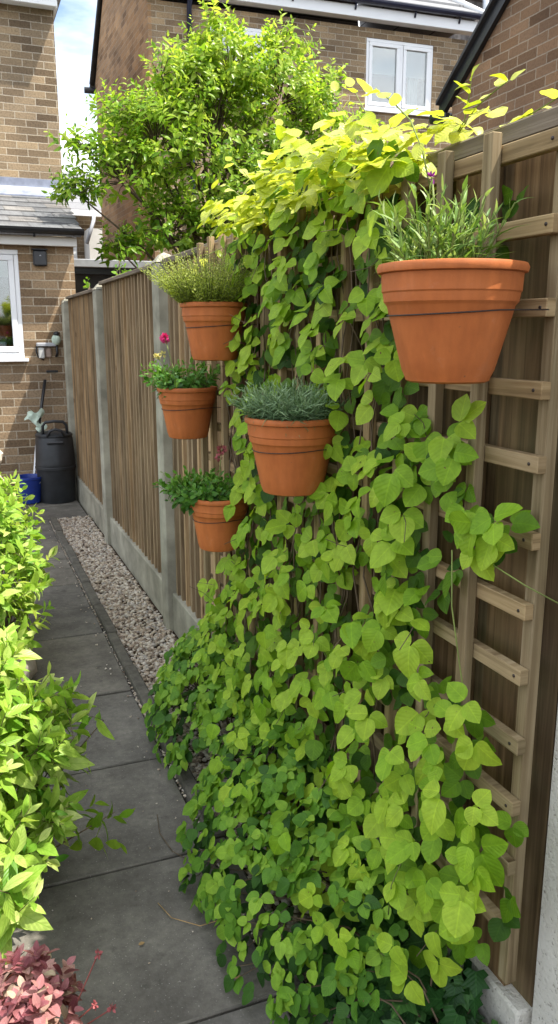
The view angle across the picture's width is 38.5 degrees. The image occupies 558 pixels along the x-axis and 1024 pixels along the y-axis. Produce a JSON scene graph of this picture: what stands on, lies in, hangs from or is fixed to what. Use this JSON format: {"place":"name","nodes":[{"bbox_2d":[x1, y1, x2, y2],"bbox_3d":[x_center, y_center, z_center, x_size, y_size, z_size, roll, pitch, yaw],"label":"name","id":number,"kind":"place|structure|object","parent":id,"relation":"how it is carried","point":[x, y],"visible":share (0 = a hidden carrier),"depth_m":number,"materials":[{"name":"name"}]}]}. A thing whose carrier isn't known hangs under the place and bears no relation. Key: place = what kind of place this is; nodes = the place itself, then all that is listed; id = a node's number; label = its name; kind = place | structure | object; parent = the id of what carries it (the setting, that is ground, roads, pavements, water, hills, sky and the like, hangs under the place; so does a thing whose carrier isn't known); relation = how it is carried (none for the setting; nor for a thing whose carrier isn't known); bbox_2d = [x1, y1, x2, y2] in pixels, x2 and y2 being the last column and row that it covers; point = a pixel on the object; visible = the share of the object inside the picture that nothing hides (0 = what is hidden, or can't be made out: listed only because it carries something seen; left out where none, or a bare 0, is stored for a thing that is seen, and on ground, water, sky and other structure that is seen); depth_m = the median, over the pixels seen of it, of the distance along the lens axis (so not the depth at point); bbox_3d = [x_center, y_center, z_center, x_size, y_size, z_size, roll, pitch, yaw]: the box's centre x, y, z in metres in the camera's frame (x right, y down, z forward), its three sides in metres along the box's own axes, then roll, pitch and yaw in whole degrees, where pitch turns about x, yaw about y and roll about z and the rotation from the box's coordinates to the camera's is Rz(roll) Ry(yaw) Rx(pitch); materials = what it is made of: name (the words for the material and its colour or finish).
{"place":"outdoors","nodes":[
{"label":"outdoors","id":0,"kind":"place"},
{"bbox_2d":[0,965,11,1018],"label":"planting bed","id":1,"kind":"object","parent":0,"point":[6,977],"depth_m":1.92,"materials":[{"name":"soil"}]},
{"bbox_2d":[0,622,114,964],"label":"garden shrub","id":2,"kind":"object","parent":1,"relation":"on","point":[35,727],"visible":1,"depth_m":2.05,"materials":[{"name":"green plant"}]},
{"bbox_2d":[0,0,83,495],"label":"brick house","id":3,"kind":"structure","parent":0,"point":[32,296],"depth_m":7.48,"materials":[{"name":"brown brick"}]},
{"bbox_2d":[0,249,28,361],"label":"window","id":4,"kind":"structure","parent":3,"relation":"in","point":[15,353],"depth_m":7.18,"materials":[{"name":"white plastic"}]},
{"bbox_2d":[31,248,47,265],"bbox_3d":[-2.132,-2.270,7.133,0.136,0.148,0.057,-5,14,-21],"label":"wall vent box","id":5,"kind":"object","parent":3,"relation":"attached to","point":[39,257],"visible":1,"depth_m":7.11,"materials":[{"name":"black plastic"}]},
{"bbox_2d":[36,343,55,360],"bbox_3d":[-2.130,-1.464,7.309,0.182,0.161,0.068,-5,14,-21],"label":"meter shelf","id":6,"kind":"object","parent":3,"relation":"attached to","point":[41,354],"visible":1,"depth_m":7.28,"materials":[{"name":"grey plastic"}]},
{"bbox_2d":[52,331,60,356],"bbox_3d":[-2.036,-1.533,7.317,0.080,0.234,0.078,-10,16,-39],"label":"wall lamp","id":7,"kind":"object","parent":3,"relation":"attached to","point":[56,339],"visible":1,"depth_m":7.28,"materials":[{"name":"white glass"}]},
{"bbox_2d":[62,172,103,259],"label":"distant house","id":8,"kind":"structure","parent":0,"point":[90,225],"depth_m":16.03,"materials":[{"name":"paint"}]},
{"bbox_2d":[74,259,151,292],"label":"flat roof shed","id":9,"kind":"structure","parent":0,"point":[94,271],"depth_m":8.98,"materials":[{"name":"grey wood"}]},
{"bbox_2d":[1,496,290,1023],"bbox_3d":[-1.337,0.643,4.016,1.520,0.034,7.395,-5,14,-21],"label":"path","id":10,"kind":"structure","parent":0,"point":[130,982],"depth_m":2.25,"materials":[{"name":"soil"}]},
{"bbox_2d":[0,450,7,501],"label":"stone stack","id":11,"kind":"object","parent":10,"relation":"on","point":[1,454],"visible":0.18,"depth_m":5.86,"materials":[{"name":"beige stone"}]},
{"bbox_2d":[16,649,37,686],"bbox_3d":[-1.132,0.663,3.459,0.165,0.204,0.189,-5,14,-21],"label":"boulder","id":12,"kind":"object","parent":10,"relation":"on","point":[31,666],"visible":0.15,"depth_m":3.42,"materials":[{"name":"stone"}]},
{"bbox_2d":[15,474,40,503],"bbox_3d":[-2.218,-0.205,7.124,0.244,0.235,0.244,-5,14,-21],"label":"blue bucket","id":13,"kind":"object","parent":10,"relation":"on","point":[32,482],"visible":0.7,"depth_m":7.05,"materials":[{"name":"plastic"}]},
{"bbox_2d":[24,380,46,473],"bbox_3d":[-2.199,-0.681,7.283,0.154,1.019,0.389,6,14,24],"label":"cleaning mop","id":14,"kind":"object","parent":13,"relation":"in","point":[34,418],"visible":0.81,"depth_m":7.22,"materials":[{"name":"white plastic"}]},
{"bbox_2d":[0,470,59,650],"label":"garden shrub","id":15,"kind":"object","parent":10,"relation":"on","point":[18,560],"visible":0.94,"depth_m":3.59,"materials":[{"name":"green plant"}]},
{"bbox_2d":[35,420,75,503],"bbox_3d":[-2.003,-0.464,7.164,0.356,0.742,0.356,-5,14,-21],"label":"lidded bin","id":16,"kind":"object","parent":10,"relation":"on","point":[55,465],"visible":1,"depth_m":7.04,"materials":[{"name":"black plastic"}]},
{"bbox_2d":[0,940,115,1023],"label":"pink leaf plant","id":17,"kind":"object","parent":10,"relation":"on","point":[42,993],"visible":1,"depth_m":1.63,"materials":[{"name":"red plant"}]},
{"bbox_2d":[55,795,134,854],"bbox_3d":[-0.543,0.910,2.192,0.304,0.261,0.146,1,13,3],"label":"sprig","id":18,"kind":"object","parent":10,"relation":"on","point":[96,843],"visible":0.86,"depth_m":2.18,"materials":[{"name":"green plant"}]},
{"bbox_2d":[83,253,130,289],"bbox_3d":[-1.359,-0.977,6.462,0.194,2.056,1.303,-6,14,-23],"label":"young shrub","id":19,"kind":"object","parent":10,"relation":"on","point":[87,285],"visible":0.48,"depth_m":5.86,"materials":[{"name":"green plant"}]},
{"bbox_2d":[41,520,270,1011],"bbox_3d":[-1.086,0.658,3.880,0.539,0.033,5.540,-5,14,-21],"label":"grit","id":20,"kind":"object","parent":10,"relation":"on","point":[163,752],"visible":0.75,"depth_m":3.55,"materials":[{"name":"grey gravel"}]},
{"bbox_2d":[157,815,186,859],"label":"dry stem","id":21,"kind":"object","parent":10,"relation":"on","point":[166,842],"visible":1,"depth_m":2.40,"materials":[{"name":"brown plant"}]},
{"bbox_2d":[158,903,216,925],"bbox_3d":[-0.234,1.048,2.085,0.213,0.028,0.038,5,14,23],"label":"dry stem","id":22,"kind":"object","parent":10,"relation":"on","point":[185,921],"visible":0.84,"depth_m":2.07,"materials":[{"name":"brown plant"}]},
{"bbox_2d":[50,517,326,1023],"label":"kerb edging","id":23,"kind":"object","parent":10,"relation":"on","point":[187,781],"visible":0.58,"depth_m":3.50,"materials":[{"name":"concrete"}]},
{"bbox_2d":[41,0,384,268],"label":"leafy tree","id":24,"kind":"object","parent":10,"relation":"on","point":[167,109],"visible":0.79,"depth_m":7.62,"materials":[{"name":"green plant"}]},
{"bbox_2d":[61,105,557,1006],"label":"boundary fence","id":25,"kind":"object","parent":10,"relation":"on","point":[129,451],"visible":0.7,"depth_m":2.12,"materials":[{"name":"brown wood"}]},
{"bbox_2d":[197,127,557,983],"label":"garden trellis","id":26,"kind":"object","parent":25,"relation":"attached to","point":[493,157],"visible":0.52,"depth_m":1.47,"materials":[{"name":"brown wood"}]},
{"bbox_2d":[156,385,220,438],"bbox_3d":[-0.322,-0.357,2.853,0.225,0.180,0.216,-5,14,-21],"label":"hanging pot","id":27,"kind":"object","parent":26,"relation":"hanging from","point":[187,412],"visible":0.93,"depth_m":2.78,"materials":[{"name":"ceramic"}]},
{"bbox_2d":[139,333,220,399],"bbox_3d":[-0.346,-0.508,2.835,0.301,0.252,0.328,-5,14,-21],"label":"pink flower plant","id":28,"kind":"object","parent":27,"relation":"in","point":[172,380],"visible":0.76,"depth_m":2.78,"materials":[{"name":"green plant"}]},
{"bbox_2d":[180,301,256,360],"bbox_3d":[-0.196,-0.560,2.483,0.222,0.174,0.210,-5,14,-21],"label":"hanging pot","id":29,"kind":"object","parent":26,"relation":"hanging from","point":[209,326],"visible":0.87,"depth_m":2.41,"materials":[{"name":"ceramic"}]},
{"bbox_2d":[140,241,259,305],"bbox_3d":[-0.213,-0.716,2.453,0.415,0.206,0.413,4,13,17],"label":"thyme plant","id":30,"kind":"object","parent":29,"relation":"in","point":[215,285],"visible":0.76,"depth_m":2.36,"materials":[{"name":"green plant"}]},
{"bbox_2d":[190,498,249,551],"bbox_3d":[-0.186,0.030,2.598,0.218,0.174,0.202,-5,14,-21],"label":"hanging pot","id":31,"kind":"object","parent":26,"relation":"hanging from","point":[215,531],"visible":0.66,"depth_m":2.53,"materials":[{"name":"ceramic"}]},
{"bbox_2d":[152,443,243,515],"bbox_3d":[-0.275,-0.101,2.612,0.418,0.255,0.287,6,14,23],"label":"trailing herb","id":32,"kind":"object","parent":31,"relation":"in","point":[188,492],"visible":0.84,"depth_m":2.55,"materials":[{"name":"green plant"}]},
{"bbox_2d":[244,415,336,496],"bbox_3d":[0.035,-0.142,1.954,0.239,0.186,0.234,-5,14,-21],"label":"hanging pot","id":33,"kind":"object","parent":26,"relation":"hanging from","point":[290,462],"visible":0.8,"depth_m":1.87,"materials":[{"name":"ceramic"}]},
{"bbox_2d":[224,375,350,436],"bbox_3d":[0.033,-0.254,1.931,0.313,0.161,0.314,9,15,34],"label":"lavender plant","id":34,"kind":"object","parent":33,"relation":"in","point":[279,405],"visible":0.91,"depth_m":1.85,"materials":[{"name":"green plant"}]},
{"bbox_2d":[184,64,557,1005],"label":"climbing vine","id":35,"kind":"object","parent":26,"relation":"attached to","point":[452,906],"visible":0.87,"depth_m":1.71,"materials":[{"name":"green plant"}]},
{"bbox_2d":[376,258,548,383],"bbox_3d":[0.276,-0.303,1.288,0.241,0.184,0.238,-5,14,-21],"label":"hanging pot","id":36,"kind":"object","parent":26,"relation":"hanging from","point":[450,322],"visible":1,"depth_m":1.21,"materials":[{"name":"ceramic"}]},
{"bbox_2d":[371,171,532,284],"bbox_3d":[0.262,-0.437,1.298,0.233,0.210,0.240,-5,14,-21],"label":"carnation plant","id":37,"kind":"object","parent":36,"relation":"in","point":[441,244],"visible":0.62,"depth_m":1.26,"materials":[{"name":"green plant"}]},
{"bbox_2d":[316,710,557,1023],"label":"rendered wall","id":38,"kind":"structure","parent":10,"relation":"on","point":[506,1004],"depth_m":1.51,"materials":[{"name":"white paint"}]},
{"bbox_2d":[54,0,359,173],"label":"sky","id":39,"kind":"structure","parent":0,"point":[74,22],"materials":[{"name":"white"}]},
{"bbox_2d":[57,515,442,1023],"bbox_3d":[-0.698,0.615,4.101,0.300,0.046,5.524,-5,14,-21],"label":"gravel","id":40,"kind":"structure","parent":0,"point":[96,543],"depth_m":4.29,"materials":[{"name":"grey gravel"}]},
{"bbox_2d":[141,615,466,1023],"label":"ground shrub","id":41,"kind":"object","parent":40,"relation":"on","point":[283,874],"visible":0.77,"depth_m":1.94,"materials":[{"name":"green plant"}]},
{"bbox_2d":[291,860,497,1023],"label":"ivy plant","id":42,"kind":"object","parent":40,"relation":"on","point":[461,1002],"visible":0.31,"depth_m":1.68,"materials":[{"name":"green plant"}]},
{"bbox_2d":[84,0,483,260],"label":"house","id":43,"kind":"structure","parent":0,"point":[409,51],"depth_m":11.25,"materials":[{"name":"brown brick"}]},
{"bbox_2d":[210,25,268,104],"bbox_3d":[-0.534,-5.954,10.658,0.890,0.932,0.125,-4,13,-18],"label":"window","id":44,"kind":"structure","parent":43,"relation":"in","point":[251,31],"depth_m":10.62,"materials":[{"name":"white plastic"}]},
{"bbox_2d":[364,37,432,116],"bbox_3d":[1.704,-6.171,11.390,1.120,0.952,0.125,-4,13,-18],"label":"window","id":45,"kind":"structure","parent":43,"relation":"in","point":[401,48],"depth_m":11.37,"materials":[{"name":"white plastic"}]},
{"bbox_2d":[429,0,557,144],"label":"gable house","id":46,"kind":"structure","parent":0,"point":[508,39],"depth_m":6.12,"materials":[{"name":"red brick"}]}
]}

